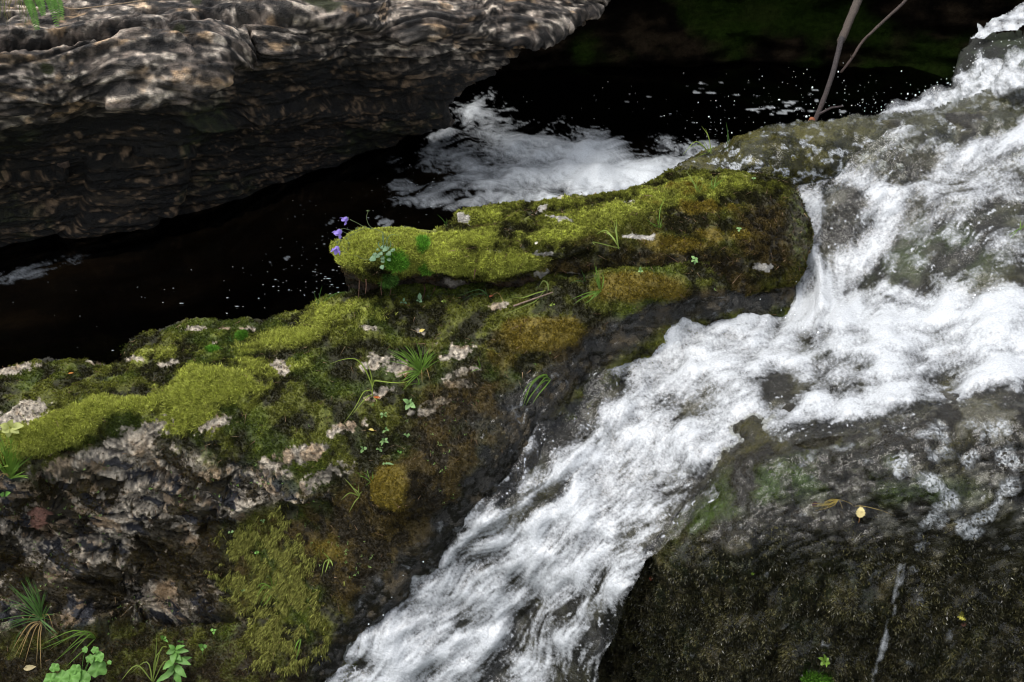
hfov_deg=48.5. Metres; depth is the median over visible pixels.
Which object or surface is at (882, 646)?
trickle water
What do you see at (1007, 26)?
cascade water
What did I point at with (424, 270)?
moss cushion
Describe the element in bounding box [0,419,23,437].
seedling
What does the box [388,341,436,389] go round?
grass tuft
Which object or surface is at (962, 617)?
fallen leaf
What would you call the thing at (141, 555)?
brown moss
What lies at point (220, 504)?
tiny leaves
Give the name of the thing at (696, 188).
grass tuft
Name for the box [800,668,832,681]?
moss cushion
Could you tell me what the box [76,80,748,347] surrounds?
floating bubbles
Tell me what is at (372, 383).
grass plant
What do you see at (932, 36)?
gorge wall
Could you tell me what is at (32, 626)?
grass tuft
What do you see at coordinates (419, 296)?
seedling
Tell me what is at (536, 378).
grass tuft
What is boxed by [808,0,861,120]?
dead trunk
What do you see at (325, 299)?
grass tuft
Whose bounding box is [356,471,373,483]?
grass tuft
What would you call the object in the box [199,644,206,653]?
seedling
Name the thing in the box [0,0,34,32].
hanging grass
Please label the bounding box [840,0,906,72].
thin branch
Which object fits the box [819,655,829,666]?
seedling
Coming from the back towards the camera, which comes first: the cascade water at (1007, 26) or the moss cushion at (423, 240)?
the cascade water at (1007, 26)
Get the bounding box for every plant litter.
[0,264,775,680]
[365,168,813,292]
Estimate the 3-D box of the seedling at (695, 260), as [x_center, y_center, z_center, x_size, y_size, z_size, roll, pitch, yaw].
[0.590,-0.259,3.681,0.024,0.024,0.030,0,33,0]
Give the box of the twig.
[513,292,552,306]
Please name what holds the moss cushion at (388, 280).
on the mossy slab
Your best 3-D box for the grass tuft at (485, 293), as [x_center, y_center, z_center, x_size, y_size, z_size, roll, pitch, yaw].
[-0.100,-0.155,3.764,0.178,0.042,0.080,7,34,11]
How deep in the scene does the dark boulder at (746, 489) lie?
3.15 m
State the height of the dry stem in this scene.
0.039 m
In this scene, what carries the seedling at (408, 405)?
on the mossy boulder at (526, 424)
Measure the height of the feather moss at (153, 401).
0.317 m
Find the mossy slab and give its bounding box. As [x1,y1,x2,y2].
[338,168,813,294]
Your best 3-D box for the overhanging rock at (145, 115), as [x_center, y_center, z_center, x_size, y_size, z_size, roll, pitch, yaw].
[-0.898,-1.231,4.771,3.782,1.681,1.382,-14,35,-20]
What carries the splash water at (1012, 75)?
on the wet boulder at (935, 125)
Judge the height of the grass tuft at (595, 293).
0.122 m
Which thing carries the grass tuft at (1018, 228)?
on the rock bed
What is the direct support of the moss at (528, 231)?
on the mossy slab
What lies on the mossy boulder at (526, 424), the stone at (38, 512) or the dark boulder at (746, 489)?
the stone at (38, 512)
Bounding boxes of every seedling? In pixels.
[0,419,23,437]
[0,491,10,497]
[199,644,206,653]
[380,438,387,445]
[403,399,414,409]
[416,293,421,301]
[691,256,697,264]
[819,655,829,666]
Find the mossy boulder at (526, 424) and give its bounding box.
[0,260,808,681]
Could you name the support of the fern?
on the overhanging rock at (145, 115)
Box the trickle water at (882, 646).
[879,589,895,658]
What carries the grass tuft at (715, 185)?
on the moss at (528, 231)
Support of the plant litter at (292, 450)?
on the moss at (196, 360)
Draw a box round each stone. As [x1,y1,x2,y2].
[27,507,52,525]
[57,161,69,168]
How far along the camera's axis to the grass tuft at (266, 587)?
3.69 m
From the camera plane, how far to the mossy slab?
3.73 m
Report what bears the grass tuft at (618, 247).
on the mossy slab
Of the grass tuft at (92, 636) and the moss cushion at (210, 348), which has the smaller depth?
the grass tuft at (92, 636)
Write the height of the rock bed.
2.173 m
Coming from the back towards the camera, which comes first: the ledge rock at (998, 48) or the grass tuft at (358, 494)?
the ledge rock at (998, 48)
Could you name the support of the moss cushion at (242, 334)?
on the mossy boulder at (526, 424)
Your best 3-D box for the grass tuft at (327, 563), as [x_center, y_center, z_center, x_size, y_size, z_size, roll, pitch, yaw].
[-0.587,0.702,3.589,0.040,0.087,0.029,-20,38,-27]
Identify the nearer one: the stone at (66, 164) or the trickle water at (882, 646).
the trickle water at (882, 646)
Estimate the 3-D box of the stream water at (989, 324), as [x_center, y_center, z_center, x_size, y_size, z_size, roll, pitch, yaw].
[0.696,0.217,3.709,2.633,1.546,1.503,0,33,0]
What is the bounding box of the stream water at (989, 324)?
[331,118,1023,681]
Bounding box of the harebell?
[331,210,394,268]
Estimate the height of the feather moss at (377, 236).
0.236 m
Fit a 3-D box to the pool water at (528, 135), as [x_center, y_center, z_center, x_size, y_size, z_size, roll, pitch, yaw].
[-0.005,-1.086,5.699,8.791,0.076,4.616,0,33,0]
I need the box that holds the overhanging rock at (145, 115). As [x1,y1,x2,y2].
[0,0,609,246]
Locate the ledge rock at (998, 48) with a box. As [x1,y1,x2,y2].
[925,29,1023,110]
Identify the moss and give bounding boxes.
[0,258,804,681]
[0,302,397,459]
[0,439,338,681]
[36,286,725,629]
[203,504,344,676]
[329,166,813,296]
[330,182,736,278]
[594,516,1023,681]
[674,113,916,194]
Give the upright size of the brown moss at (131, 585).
1.085 m
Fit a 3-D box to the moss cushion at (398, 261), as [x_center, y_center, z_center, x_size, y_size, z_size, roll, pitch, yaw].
[-0.373,-0.263,3.682,0.103,0.090,0.069,-12,35,-18]
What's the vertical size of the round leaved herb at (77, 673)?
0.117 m
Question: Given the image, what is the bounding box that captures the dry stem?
[64,0,145,9]
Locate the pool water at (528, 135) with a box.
[0,61,951,368]
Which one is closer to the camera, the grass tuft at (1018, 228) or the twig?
the grass tuft at (1018, 228)
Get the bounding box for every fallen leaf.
[24,665,35,670]
[856,507,864,522]
[957,611,965,619]
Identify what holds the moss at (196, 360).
on the mossy boulder at (526, 424)
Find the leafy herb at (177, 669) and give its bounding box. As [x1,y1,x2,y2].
[156,645,191,681]
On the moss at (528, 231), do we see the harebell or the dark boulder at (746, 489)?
the harebell
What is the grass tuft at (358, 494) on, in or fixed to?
on the mossy boulder at (526, 424)
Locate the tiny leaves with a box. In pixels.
[2,278,714,669]
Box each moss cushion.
[204,344,219,352]
[234,329,247,340]
[378,271,399,289]
[384,247,409,274]
[413,232,430,256]
[417,257,435,275]
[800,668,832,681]
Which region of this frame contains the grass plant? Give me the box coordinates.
[333,358,409,416]
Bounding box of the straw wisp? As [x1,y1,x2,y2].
[811,499,889,513]
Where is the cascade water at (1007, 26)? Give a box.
[971,5,1023,38]
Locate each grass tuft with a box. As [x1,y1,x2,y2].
[0,436,30,478]
[0,576,56,652]
[14,621,41,663]
[40,630,95,663]
[123,638,166,681]
[257,577,276,604]
[294,639,300,658]
[314,290,339,304]
[322,553,332,571]
[342,480,360,511]
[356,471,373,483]
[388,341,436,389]
[457,289,501,300]
[509,280,548,312]
[522,374,550,402]
[573,263,603,303]
[592,219,619,248]
[649,201,663,227]
[685,127,713,157]
[686,171,702,191]
[708,176,725,188]
[1011,220,1023,236]
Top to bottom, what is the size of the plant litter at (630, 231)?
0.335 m
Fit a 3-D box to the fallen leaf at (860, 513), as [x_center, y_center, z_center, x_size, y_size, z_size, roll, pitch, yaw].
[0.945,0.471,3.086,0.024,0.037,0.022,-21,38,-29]
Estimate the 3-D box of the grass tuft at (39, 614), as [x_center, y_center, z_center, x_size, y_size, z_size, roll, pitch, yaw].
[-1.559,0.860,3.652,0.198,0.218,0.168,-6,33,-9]
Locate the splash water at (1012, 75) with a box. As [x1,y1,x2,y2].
[877,45,1023,114]
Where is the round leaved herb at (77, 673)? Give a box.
[43,646,111,681]
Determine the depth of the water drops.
4.54 m
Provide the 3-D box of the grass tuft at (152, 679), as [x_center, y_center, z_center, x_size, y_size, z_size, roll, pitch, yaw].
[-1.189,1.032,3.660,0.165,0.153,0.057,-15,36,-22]
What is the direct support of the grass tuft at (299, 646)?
on the feather moss at (242, 544)
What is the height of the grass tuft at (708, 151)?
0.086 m
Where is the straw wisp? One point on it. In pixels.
(833, 502)
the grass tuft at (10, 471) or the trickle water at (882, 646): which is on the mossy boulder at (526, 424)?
the grass tuft at (10, 471)
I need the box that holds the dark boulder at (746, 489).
[597,372,1023,681]
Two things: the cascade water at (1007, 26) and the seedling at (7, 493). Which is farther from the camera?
the cascade water at (1007, 26)
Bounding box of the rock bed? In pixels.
[345,110,1023,681]
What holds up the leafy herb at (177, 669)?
on the mossy boulder at (526, 424)
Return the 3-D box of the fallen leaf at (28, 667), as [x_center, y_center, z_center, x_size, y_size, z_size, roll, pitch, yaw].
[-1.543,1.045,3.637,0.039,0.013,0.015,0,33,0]
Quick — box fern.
[24,0,64,29]
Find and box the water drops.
[321,36,1019,656]
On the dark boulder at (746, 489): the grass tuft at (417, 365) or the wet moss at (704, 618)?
the wet moss at (704, 618)
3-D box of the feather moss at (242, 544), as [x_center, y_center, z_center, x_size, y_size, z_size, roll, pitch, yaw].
[-0.820,0.554,3.694,0.429,0.805,0.780,-10,34,-15]
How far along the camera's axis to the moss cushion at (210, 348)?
3.86 m
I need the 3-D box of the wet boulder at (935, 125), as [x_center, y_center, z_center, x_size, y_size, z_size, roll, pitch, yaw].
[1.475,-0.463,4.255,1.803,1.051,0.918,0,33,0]
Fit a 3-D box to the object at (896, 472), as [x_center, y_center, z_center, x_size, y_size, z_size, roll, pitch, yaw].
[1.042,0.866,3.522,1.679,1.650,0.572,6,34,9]
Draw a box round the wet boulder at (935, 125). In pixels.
[679,81,1023,199]
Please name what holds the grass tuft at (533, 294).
on the moss at (196, 360)
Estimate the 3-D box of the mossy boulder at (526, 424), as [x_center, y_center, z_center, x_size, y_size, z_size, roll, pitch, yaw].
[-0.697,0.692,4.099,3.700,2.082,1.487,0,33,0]
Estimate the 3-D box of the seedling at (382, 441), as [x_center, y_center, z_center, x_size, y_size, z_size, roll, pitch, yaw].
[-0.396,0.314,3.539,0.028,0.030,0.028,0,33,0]
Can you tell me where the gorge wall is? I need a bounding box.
[495,0,1023,81]

